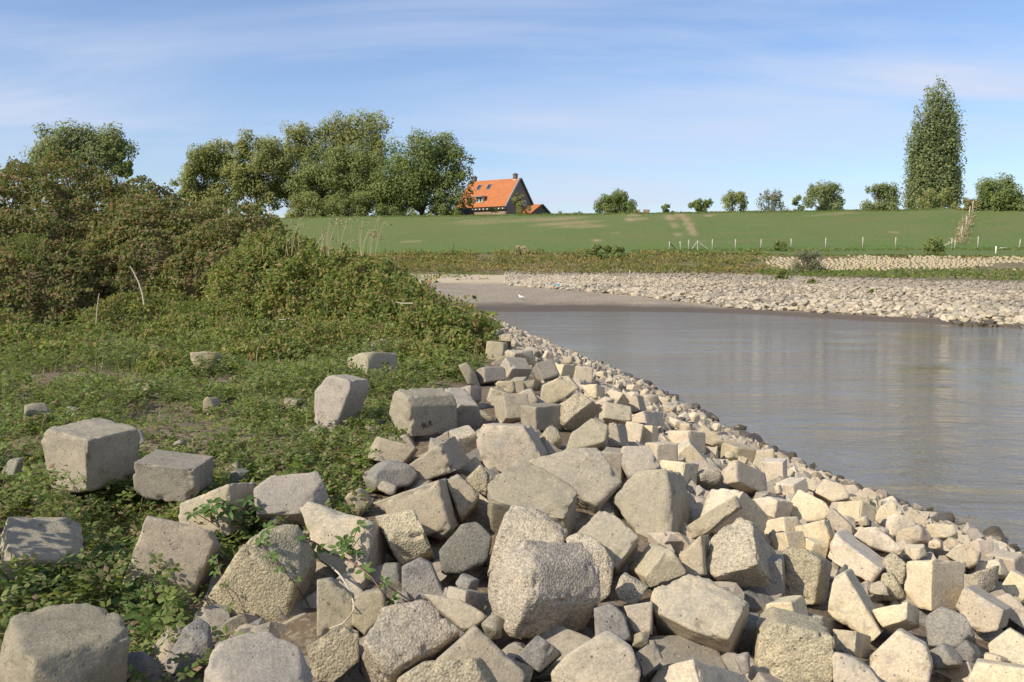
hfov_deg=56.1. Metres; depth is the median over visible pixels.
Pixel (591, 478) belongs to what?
concrete block
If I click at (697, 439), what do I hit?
concrete block
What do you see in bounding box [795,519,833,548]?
concrete block
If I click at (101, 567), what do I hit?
leafy sprout
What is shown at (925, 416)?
river water
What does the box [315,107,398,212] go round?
broadleaf tree
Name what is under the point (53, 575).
leafy sprout
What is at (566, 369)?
concrete block
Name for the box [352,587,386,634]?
concrete block
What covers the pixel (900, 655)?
concrete block
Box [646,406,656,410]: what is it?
broken stone
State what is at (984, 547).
concrete block
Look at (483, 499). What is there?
concrete block
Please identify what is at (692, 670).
concrete block
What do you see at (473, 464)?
concrete block
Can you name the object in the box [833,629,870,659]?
concrete block
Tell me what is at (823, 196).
bush
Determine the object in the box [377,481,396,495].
broken stone
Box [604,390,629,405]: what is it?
concrete block
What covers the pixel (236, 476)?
broken stone
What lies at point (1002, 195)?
bush
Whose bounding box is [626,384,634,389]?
broken stone
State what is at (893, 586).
broken stone
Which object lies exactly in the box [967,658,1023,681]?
concrete block
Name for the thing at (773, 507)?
concrete block
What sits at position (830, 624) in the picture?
concrete block
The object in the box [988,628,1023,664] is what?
concrete block
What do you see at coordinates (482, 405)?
concrete block
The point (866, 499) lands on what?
concrete block
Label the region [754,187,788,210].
bush
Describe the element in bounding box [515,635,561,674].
broken stone
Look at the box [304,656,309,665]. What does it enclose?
concrete block
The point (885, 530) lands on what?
broken stone
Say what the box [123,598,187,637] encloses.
leafy sprout
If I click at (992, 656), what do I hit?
broken stone
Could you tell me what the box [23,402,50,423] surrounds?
broken stone
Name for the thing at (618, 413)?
concrete block
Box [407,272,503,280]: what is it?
beach weeds
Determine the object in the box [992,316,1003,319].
riprap stone
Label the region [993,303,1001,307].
riprap stone
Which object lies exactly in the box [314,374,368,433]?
concrete block
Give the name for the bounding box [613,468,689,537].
concrete block
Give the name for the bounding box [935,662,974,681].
concrete block
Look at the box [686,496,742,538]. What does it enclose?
concrete block
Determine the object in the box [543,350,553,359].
broken stone
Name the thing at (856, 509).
concrete block
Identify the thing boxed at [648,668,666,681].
concrete block
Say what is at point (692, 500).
concrete block
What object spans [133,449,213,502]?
concrete block
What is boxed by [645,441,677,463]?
concrete block
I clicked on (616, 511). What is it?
concrete block
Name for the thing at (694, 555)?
concrete block
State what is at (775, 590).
concrete block
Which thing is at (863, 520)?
broken stone
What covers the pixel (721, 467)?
concrete block
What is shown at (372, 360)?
concrete block
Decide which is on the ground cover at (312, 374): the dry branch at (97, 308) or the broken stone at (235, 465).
the broken stone at (235, 465)
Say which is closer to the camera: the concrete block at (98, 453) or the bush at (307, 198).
the concrete block at (98, 453)
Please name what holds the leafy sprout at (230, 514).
on the concrete block at (233, 493)
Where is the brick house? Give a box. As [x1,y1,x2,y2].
[456,173,550,214]
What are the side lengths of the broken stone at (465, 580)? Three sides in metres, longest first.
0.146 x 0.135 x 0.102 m
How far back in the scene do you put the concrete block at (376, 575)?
6.04 m
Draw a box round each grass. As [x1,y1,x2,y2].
[0,307,484,540]
[262,216,390,255]
[283,207,1017,218]
[350,251,1022,256]
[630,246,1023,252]
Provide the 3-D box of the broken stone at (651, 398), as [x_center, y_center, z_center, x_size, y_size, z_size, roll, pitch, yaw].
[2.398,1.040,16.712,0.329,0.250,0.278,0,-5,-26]
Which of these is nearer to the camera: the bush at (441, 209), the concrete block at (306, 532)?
the concrete block at (306, 532)
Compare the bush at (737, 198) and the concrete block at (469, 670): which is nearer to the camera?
the concrete block at (469, 670)
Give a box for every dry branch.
[95,293,99,322]
[130,266,144,304]
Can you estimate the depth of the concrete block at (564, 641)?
5.07 m
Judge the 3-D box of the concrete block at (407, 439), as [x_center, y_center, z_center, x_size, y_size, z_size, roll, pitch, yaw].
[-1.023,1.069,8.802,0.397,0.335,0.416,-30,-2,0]
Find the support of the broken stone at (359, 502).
on the ground at (302, 634)
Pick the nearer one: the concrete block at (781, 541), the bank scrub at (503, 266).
the concrete block at (781, 541)
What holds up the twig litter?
on the ground at (302, 634)
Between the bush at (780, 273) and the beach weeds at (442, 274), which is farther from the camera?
the beach weeds at (442, 274)
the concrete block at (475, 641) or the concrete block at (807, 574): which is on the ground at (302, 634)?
the concrete block at (475, 641)
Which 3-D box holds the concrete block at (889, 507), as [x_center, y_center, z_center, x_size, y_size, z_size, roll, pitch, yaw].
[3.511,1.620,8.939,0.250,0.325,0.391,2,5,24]
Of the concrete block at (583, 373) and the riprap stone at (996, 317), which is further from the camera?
the riprap stone at (996, 317)
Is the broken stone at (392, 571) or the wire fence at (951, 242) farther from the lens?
the wire fence at (951, 242)
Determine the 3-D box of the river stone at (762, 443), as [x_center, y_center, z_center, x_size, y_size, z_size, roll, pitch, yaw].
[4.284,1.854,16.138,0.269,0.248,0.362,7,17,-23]
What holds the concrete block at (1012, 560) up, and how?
on the rubble
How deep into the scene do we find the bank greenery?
81.01 m
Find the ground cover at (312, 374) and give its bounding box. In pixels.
[0,283,502,681]
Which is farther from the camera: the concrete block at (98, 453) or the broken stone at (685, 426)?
the broken stone at (685, 426)
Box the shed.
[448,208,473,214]
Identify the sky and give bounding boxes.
[0,0,1023,217]
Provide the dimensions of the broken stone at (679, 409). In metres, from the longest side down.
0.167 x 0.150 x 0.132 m
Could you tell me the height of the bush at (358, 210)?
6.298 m
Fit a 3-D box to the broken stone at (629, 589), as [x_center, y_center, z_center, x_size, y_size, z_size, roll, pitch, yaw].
[0.704,1.473,5.695,0.182,0.152,0.178,32,1,22]
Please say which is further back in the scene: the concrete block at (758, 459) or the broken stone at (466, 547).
the concrete block at (758, 459)
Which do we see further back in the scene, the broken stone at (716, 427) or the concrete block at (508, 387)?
the broken stone at (716, 427)
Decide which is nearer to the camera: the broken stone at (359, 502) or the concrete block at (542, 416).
the broken stone at (359, 502)
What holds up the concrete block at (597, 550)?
on the ground at (302, 634)
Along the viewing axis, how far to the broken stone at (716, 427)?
15.58 m
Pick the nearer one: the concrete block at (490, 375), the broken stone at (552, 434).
the broken stone at (552, 434)
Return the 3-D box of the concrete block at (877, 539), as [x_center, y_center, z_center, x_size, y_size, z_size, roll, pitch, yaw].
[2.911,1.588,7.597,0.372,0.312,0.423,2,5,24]
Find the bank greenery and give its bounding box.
[751,266,1023,279]
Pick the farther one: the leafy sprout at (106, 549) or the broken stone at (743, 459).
the broken stone at (743, 459)
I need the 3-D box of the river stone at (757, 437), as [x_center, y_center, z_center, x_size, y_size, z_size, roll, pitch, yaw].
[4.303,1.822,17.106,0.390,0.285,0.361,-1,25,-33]
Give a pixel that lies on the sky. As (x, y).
(676, 103)
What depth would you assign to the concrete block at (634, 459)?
7.68 m
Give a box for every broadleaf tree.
[19,118,139,209]
[109,146,133,186]
[169,136,244,207]
[220,128,297,217]
[271,118,345,214]
[281,136,385,215]
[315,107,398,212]
[359,127,477,215]
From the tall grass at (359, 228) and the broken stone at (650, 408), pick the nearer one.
the broken stone at (650, 408)
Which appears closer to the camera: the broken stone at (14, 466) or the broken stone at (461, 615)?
the broken stone at (461, 615)
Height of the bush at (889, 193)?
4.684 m
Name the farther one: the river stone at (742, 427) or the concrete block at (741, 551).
the river stone at (742, 427)
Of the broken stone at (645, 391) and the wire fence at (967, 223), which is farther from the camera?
the wire fence at (967, 223)
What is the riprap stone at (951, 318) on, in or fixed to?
on the beach
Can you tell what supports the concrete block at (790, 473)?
on the concrete block
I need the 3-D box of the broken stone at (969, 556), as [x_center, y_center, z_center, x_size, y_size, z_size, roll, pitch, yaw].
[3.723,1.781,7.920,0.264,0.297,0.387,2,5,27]
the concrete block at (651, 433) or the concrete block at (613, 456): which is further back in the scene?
the concrete block at (651, 433)
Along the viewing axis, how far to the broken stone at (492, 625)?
5.07 m
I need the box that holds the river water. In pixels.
[479,311,1023,550]
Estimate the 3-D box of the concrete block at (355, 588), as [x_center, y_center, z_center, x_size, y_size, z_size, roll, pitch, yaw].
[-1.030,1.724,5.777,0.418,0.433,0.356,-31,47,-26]
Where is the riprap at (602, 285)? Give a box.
[503,267,1023,326]
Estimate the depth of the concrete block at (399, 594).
5.62 m
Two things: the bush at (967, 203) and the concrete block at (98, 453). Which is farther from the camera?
the bush at (967, 203)
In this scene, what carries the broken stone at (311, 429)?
on the ground cover at (312, 374)
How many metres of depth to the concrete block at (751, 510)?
6.93 m
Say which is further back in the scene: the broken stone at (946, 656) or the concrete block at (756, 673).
the broken stone at (946, 656)
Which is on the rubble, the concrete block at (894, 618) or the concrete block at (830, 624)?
the concrete block at (894, 618)
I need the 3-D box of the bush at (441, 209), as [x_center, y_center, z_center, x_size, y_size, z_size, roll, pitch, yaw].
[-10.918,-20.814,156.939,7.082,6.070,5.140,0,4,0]
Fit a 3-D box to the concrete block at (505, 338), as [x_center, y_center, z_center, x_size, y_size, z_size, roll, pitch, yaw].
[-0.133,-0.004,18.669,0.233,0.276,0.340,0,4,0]
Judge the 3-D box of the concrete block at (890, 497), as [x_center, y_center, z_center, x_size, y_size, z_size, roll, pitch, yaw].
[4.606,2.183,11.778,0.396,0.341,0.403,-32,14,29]
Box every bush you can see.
[0,278,470,377]
[200,194,235,216]
[200,224,506,356]
[284,190,328,217]
[285,309,457,368]
[322,189,374,216]
[370,195,418,216]
[424,195,464,215]
[488,207,497,214]
[511,190,523,213]
[511,245,527,254]
[581,244,628,259]
[593,188,637,213]
[626,201,638,212]
[661,203,673,212]
[687,198,713,211]
[720,189,748,211]
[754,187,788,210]
[773,240,787,250]
[774,270,788,279]
[790,247,824,272]
[792,194,804,210]
[801,179,845,209]
[806,278,816,283]
[859,181,901,210]
[915,187,959,208]
[922,236,945,255]
[958,197,982,210]
[973,172,1023,210]
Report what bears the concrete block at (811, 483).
on the ground at (302, 634)
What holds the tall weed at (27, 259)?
on the ground at (302, 634)
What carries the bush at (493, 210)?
on the dike
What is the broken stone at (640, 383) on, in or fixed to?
on the ground at (302, 634)
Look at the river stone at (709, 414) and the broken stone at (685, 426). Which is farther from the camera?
the river stone at (709, 414)
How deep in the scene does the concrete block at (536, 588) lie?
5.12 m
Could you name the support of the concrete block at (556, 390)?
on the ground at (302, 634)
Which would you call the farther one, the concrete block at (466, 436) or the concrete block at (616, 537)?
the concrete block at (466, 436)
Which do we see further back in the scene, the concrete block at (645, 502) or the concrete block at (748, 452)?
the concrete block at (748, 452)
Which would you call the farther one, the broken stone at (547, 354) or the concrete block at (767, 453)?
the broken stone at (547, 354)
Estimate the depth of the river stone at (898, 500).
12.78 m
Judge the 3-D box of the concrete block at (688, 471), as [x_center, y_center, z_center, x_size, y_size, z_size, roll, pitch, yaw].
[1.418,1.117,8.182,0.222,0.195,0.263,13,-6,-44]
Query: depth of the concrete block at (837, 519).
7.69 m
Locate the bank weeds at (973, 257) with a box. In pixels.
[740,252,1023,269]
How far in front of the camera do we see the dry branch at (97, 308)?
21.23 m
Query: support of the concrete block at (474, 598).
on the ground at (302, 634)
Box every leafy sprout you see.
[0,563,54,593]
[44,570,59,590]
[55,553,98,578]
[87,554,112,590]
[95,541,136,567]
[99,575,155,612]
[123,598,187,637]
[133,588,188,616]
[183,497,231,521]
[217,494,262,520]
[241,508,262,535]
[327,519,369,556]
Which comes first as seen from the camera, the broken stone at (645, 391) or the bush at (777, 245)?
the broken stone at (645, 391)
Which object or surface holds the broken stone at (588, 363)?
on the ground at (302, 634)
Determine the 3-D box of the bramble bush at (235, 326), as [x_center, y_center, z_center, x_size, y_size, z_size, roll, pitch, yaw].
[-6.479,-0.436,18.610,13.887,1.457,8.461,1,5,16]
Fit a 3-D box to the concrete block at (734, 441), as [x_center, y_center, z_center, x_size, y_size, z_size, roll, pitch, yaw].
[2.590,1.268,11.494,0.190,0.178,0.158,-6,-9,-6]
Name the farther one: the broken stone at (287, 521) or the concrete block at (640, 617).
the broken stone at (287, 521)
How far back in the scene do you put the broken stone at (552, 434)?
8.28 m
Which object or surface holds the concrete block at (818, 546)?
on the ground at (302, 634)
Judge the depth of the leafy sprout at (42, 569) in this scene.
5.65 m
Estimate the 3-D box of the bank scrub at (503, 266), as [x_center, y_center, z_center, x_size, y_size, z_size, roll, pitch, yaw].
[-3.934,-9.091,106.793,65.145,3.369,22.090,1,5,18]
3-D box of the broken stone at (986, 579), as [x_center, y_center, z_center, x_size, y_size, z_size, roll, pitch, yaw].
[3.564,1.799,7.293,0.257,0.232,0.190,-1,5,-17]
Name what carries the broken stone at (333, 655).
on the ground at (302, 634)
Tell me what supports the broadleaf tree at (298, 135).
on the dike
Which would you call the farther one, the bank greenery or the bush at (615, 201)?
the bush at (615, 201)
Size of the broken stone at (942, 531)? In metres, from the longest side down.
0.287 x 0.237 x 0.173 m
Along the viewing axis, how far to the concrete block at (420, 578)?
5.60 m
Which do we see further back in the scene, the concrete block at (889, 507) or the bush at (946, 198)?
the bush at (946, 198)
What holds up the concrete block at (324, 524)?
on the concrete block at (376, 575)
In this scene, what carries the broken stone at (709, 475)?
on the ground at (302, 634)
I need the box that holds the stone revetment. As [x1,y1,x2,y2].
[758,255,1023,270]
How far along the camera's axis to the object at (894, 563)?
6.83 m
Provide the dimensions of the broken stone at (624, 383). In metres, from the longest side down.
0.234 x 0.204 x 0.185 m
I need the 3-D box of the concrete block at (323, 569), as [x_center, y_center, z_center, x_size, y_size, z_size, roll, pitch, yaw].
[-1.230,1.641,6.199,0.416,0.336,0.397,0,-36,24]
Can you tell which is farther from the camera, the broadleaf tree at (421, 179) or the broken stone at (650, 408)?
the broadleaf tree at (421, 179)
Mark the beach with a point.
(493, 293)
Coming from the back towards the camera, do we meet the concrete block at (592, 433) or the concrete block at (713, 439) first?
the concrete block at (713, 439)
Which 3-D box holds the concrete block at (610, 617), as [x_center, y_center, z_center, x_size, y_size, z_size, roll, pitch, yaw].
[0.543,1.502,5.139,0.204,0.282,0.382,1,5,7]
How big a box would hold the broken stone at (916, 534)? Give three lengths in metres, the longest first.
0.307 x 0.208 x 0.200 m
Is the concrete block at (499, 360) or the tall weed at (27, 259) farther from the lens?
the tall weed at (27, 259)
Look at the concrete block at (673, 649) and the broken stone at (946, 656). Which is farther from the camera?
the broken stone at (946, 656)
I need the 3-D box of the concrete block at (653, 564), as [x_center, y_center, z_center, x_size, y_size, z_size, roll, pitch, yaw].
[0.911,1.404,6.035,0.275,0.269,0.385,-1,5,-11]
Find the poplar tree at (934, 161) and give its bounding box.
[900,75,967,209]
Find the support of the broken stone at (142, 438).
on the ground cover at (312, 374)
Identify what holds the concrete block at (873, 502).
on the ground at (302, 634)
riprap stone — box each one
[933,311,945,316]
[947,316,957,320]
[960,318,970,321]
[963,322,971,325]
[985,313,994,317]
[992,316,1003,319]
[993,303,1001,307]
[1015,315,1023,319]
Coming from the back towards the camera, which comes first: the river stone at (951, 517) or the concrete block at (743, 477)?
the river stone at (951, 517)
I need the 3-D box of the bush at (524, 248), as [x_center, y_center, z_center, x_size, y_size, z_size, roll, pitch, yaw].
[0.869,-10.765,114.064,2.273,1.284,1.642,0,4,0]
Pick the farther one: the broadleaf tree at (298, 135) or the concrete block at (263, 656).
the broadleaf tree at (298, 135)
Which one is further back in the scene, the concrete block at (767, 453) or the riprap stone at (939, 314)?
the riprap stone at (939, 314)
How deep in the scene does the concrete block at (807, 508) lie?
7.85 m
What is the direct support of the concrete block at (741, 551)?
on the ground at (302, 634)
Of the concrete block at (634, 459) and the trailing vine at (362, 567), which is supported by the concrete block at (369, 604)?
the trailing vine at (362, 567)
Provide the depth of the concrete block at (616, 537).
6.08 m
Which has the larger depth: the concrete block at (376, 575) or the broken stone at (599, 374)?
the broken stone at (599, 374)
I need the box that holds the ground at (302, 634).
[0,208,1023,681]
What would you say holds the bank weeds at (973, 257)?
on the riverbank
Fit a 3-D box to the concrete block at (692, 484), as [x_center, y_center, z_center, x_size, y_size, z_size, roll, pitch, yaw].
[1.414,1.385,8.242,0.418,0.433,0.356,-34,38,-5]
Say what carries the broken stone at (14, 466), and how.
on the ground at (302, 634)
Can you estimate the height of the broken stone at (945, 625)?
0.383 m
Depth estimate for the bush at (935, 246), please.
92.15 m
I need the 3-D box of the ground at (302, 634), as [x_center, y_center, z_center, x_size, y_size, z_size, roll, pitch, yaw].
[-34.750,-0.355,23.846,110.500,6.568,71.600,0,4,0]
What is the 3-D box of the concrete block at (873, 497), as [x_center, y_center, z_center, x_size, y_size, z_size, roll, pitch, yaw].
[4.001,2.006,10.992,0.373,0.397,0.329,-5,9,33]
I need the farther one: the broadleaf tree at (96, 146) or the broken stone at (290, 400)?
the broadleaf tree at (96, 146)
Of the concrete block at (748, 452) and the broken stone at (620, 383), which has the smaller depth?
the concrete block at (748, 452)
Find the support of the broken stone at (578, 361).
on the rubble
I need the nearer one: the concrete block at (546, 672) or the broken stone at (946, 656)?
the concrete block at (546, 672)
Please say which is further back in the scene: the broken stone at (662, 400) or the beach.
the beach
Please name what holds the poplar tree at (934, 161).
on the dike
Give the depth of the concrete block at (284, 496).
6.69 m
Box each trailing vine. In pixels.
[207,553,234,612]
[253,519,310,611]
[296,535,400,605]
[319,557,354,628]
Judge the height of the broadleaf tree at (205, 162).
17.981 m
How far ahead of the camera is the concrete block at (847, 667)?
4.76 m
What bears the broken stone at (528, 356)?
on the ground at (302, 634)
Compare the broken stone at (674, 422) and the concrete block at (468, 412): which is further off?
the broken stone at (674, 422)
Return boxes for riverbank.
[371,254,1023,282]
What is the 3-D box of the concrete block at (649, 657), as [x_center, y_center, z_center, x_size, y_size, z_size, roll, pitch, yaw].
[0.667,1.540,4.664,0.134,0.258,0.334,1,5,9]
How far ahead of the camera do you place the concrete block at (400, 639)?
4.49 m
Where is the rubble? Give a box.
[149,310,1023,681]
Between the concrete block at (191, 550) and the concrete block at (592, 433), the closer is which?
the concrete block at (191, 550)
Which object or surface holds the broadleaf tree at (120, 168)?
on the dike
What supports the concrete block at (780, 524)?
on the rubble
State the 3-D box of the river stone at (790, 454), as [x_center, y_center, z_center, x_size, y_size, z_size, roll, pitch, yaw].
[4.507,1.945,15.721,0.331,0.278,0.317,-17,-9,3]
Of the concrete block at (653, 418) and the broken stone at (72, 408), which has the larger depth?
the concrete block at (653, 418)
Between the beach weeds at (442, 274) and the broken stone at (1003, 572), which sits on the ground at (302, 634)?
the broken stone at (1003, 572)
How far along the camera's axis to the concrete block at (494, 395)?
10.39 m
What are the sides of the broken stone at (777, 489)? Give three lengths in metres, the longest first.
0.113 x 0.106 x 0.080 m
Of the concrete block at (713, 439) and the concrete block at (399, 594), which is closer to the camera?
the concrete block at (399, 594)
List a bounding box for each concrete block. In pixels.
[0,517,84,600]
[0,603,129,681]
[41,418,139,492]
[120,515,221,605]
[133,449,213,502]
[178,482,254,535]
[203,524,315,619]
[204,630,312,681]
[253,471,331,527]
[282,612,306,624]
[300,501,387,589]
[300,573,363,607]
[303,531,314,550]
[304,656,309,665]
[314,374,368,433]
[315,561,338,578]
[317,577,353,636]
[347,351,397,378]
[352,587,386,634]
[361,599,459,681]
[367,437,417,462]
[370,564,383,582]
[373,478,458,540]
[375,509,434,565]
[389,388,456,436]
[392,591,412,603]
[395,434,414,446]
[397,658,491,681]
[402,557,442,600]
[409,436,470,479]
[436,625,525,681]
[445,387,481,427]
[446,586,485,612]
[447,474,478,523]
[449,425,476,453]
[451,472,469,484]
[458,362,479,386]
[460,457,492,478]
[461,385,481,402]
[475,366,506,384]
[476,423,547,472]
[476,491,487,506]
[477,403,486,408]
[480,410,492,420]
[484,341,507,359]
[487,387,509,405]
[487,459,576,535]
[488,504,567,578]
[488,540,600,637]
[492,355,505,363]
[494,393,528,422]
[495,381,515,393]
[499,334,510,346]
[500,357,532,378]
[507,653,533,681]
[511,377,527,392]
[519,388,537,403]
[520,402,561,430]
[523,347,541,358]
[524,380,540,390]
[526,624,591,659]
[529,447,621,513]
[531,660,560,679]
[533,359,558,381]
[540,376,578,403]
[551,630,640,681]
[555,364,575,376]
[560,392,602,430]
[566,418,608,450]
[566,533,613,602]
[573,366,592,382]
[577,511,638,574]
[580,384,604,398]
[594,603,631,640]
[599,402,631,424]
[601,447,624,482]
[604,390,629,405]
[607,424,628,447]
[611,500,620,517]
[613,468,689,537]
[621,445,660,478]
[624,602,653,634]
[626,421,644,441]
[627,396,645,413]
[628,543,686,586]
[631,411,664,425]
[635,640,662,676]
[642,425,658,444]
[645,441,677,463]
[647,574,686,588]
[648,635,727,669]
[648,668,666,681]
[650,574,748,654]
[660,460,698,483]
[665,659,748,681]
[668,430,705,452]
[678,438,708,464]
[679,535,709,575]
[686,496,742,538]
[687,479,696,493]
[688,491,699,506]
[698,425,723,451]
[701,488,767,534]
[706,517,775,588]
[716,464,726,470]
[719,460,766,495]
[720,442,755,462]
[722,439,736,443]
[737,612,759,653]
[741,652,782,681]
[751,607,833,681]
[753,455,764,470]
[754,496,792,518]
[755,448,774,457]
[761,458,786,480]
[761,554,785,599]
[763,606,844,633]
[764,516,798,536]
[766,595,807,614]
[769,531,805,550]
[776,477,808,494]
[783,547,831,604]
[787,468,794,477]
[791,490,829,522]
[795,472,807,477]
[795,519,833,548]
[798,518,806,524]
[801,477,815,491]
[804,537,827,558]
[813,479,849,505]
[826,507,854,535]
[828,529,884,581]
[828,568,884,641]
[832,651,880,681]
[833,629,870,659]
[837,500,876,523]
[849,496,869,503]
[854,527,904,557]
[869,495,878,504]
[869,628,932,681]
[870,500,877,512]
[872,602,919,632]
[875,500,903,523]
[879,496,898,503]
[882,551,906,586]
[904,559,965,611]
[906,508,929,527]
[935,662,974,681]
[956,584,1011,633]
[963,540,993,557]
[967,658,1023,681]
[976,538,1014,551]
[986,549,1023,573]
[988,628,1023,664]
[996,593,1023,628]
[1002,569,1023,601]
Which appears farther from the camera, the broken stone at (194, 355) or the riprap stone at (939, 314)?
the riprap stone at (939, 314)
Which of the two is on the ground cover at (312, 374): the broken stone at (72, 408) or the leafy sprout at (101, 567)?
the broken stone at (72, 408)
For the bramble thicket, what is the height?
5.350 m
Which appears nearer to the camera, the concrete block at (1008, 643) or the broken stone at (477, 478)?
the concrete block at (1008, 643)
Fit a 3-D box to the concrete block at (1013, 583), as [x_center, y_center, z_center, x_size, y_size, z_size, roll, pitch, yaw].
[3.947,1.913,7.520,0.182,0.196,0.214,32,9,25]
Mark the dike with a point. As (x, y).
(636, 231)
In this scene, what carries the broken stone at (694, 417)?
on the ground at (302, 634)
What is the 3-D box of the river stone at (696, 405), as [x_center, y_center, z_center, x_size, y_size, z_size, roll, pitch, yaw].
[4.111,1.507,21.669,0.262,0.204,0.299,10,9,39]
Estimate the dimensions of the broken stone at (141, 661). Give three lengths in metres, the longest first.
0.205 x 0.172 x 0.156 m
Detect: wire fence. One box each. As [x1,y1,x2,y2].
[669,237,1020,249]
[953,201,980,245]
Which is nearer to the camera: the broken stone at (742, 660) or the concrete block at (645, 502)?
the broken stone at (742, 660)
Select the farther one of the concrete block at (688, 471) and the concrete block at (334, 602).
the concrete block at (688, 471)
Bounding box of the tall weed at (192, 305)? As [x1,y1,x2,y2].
[161,296,216,313]
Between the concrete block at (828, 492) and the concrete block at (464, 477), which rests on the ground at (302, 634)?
the concrete block at (464, 477)
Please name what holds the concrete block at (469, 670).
on the rubble
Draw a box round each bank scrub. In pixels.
[344,245,775,274]
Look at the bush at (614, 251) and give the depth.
108.26 m
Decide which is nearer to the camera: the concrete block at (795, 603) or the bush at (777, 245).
the concrete block at (795, 603)
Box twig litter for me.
[0,343,483,597]
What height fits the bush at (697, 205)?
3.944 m
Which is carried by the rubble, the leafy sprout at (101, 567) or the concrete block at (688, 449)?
the concrete block at (688, 449)
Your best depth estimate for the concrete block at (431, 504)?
6.52 m
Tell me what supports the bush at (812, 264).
on the riverbank
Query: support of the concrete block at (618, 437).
on the ground at (302, 634)
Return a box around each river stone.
[662,393,678,400]
[689,403,699,408]
[704,412,717,417]
[734,424,746,429]
[737,430,749,433]
[745,433,763,442]
[759,441,776,451]
[782,451,796,459]
[888,494,902,502]
[929,515,948,521]
[938,512,954,522]
[983,526,1007,543]
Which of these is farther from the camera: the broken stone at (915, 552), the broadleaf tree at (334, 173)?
the broadleaf tree at (334, 173)
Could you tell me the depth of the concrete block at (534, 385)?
11.42 m
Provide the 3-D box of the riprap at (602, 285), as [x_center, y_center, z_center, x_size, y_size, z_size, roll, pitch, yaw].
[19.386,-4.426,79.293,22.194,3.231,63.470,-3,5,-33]
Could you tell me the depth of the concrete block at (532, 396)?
10.40 m
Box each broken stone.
[0,457,23,482]
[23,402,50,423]
[66,406,79,414]
[127,651,162,681]
[137,428,144,448]
[163,618,212,675]
[173,440,186,447]
[190,351,222,370]
[203,397,220,411]
[229,461,240,470]
[230,468,248,482]
[268,516,293,525]
[283,398,303,412]
[306,625,358,681]
[309,425,321,436]
[343,488,371,516]
[361,460,417,491]
[369,338,387,351]
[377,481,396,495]
[380,562,401,599]
[424,594,486,631]
[439,522,491,574]
[456,573,478,590]
[466,465,489,495]
[481,614,504,639]
[505,350,535,365]
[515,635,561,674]
[540,426,561,448]
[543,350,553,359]
[563,356,574,363]
[576,359,582,364]
[585,361,591,366]
[596,371,607,377]
[596,396,614,405]
[605,377,612,383]
[614,380,622,389]
[615,572,648,603]
[618,379,626,387]
[625,391,639,397]
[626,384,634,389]
[632,632,648,648]
[637,381,644,385]
[640,388,649,395]
[642,394,659,403]
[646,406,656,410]
[659,396,670,403]
[662,404,676,412]
[669,418,683,428]
[677,405,682,412]
[678,411,690,421]
[679,423,692,430]
[688,411,699,423]
[696,464,720,486]
[712,423,721,431]
[724,451,734,459]
[735,652,749,673]
[738,456,747,463]
[773,485,782,494]
[858,516,869,525]
[870,581,888,595]
[879,527,888,533]
[880,513,915,537]
[881,572,905,600]
[896,524,930,543]
[904,544,926,560]
[925,523,957,539]
[925,606,975,649]
[926,537,943,549]
[930,643,962,669]
[946,543,980,569]
[947,537,959,548]
[955,640,982,662]
[964,565,998,592]
[973,559,1008,578]
[983,652,1008,661]
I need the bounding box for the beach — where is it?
[411,274,1023,326]
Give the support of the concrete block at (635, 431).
on the ground at (302, 634)
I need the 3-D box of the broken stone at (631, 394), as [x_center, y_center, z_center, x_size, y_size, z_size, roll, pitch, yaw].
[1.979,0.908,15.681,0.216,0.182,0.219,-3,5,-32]
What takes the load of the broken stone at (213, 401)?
on the ground cover at (312, 374)
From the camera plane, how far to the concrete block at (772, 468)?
9.70 m
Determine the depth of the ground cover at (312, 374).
8.76 m
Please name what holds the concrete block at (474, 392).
on the ground at (302, 634)
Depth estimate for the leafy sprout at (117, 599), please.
5.63 m
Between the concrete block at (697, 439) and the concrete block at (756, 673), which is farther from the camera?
the concrete block at (697, 439)
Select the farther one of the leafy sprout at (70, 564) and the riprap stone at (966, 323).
the riprap stone at (966, 323)
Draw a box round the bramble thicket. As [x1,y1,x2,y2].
[0,138,308,331]
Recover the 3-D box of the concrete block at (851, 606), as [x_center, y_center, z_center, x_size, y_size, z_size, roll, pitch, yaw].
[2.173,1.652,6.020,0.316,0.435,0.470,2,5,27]
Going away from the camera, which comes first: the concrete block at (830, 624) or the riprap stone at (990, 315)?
the concrete block at (830, 624)
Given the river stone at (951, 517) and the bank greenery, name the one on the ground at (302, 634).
the river stone at (951, 517)
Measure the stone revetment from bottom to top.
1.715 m
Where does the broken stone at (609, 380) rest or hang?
on the rubble
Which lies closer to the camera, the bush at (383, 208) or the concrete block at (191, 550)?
the concrete block at (191, 550)
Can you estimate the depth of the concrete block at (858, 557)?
6.86 m
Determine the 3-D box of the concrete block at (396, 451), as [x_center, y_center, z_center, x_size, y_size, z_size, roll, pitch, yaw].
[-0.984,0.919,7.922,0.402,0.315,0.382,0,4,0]
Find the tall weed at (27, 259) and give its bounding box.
[0,233,59,301]
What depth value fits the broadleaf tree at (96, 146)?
124.89 m
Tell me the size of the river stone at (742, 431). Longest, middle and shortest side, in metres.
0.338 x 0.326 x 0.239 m
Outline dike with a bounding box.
[151,208,1023,255]
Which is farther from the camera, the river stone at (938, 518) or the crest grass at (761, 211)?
the crest grass at (761, 211)
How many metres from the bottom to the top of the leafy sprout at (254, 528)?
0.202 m
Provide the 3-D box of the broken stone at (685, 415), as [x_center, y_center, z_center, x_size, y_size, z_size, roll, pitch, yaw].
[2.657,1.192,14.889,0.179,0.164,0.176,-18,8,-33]

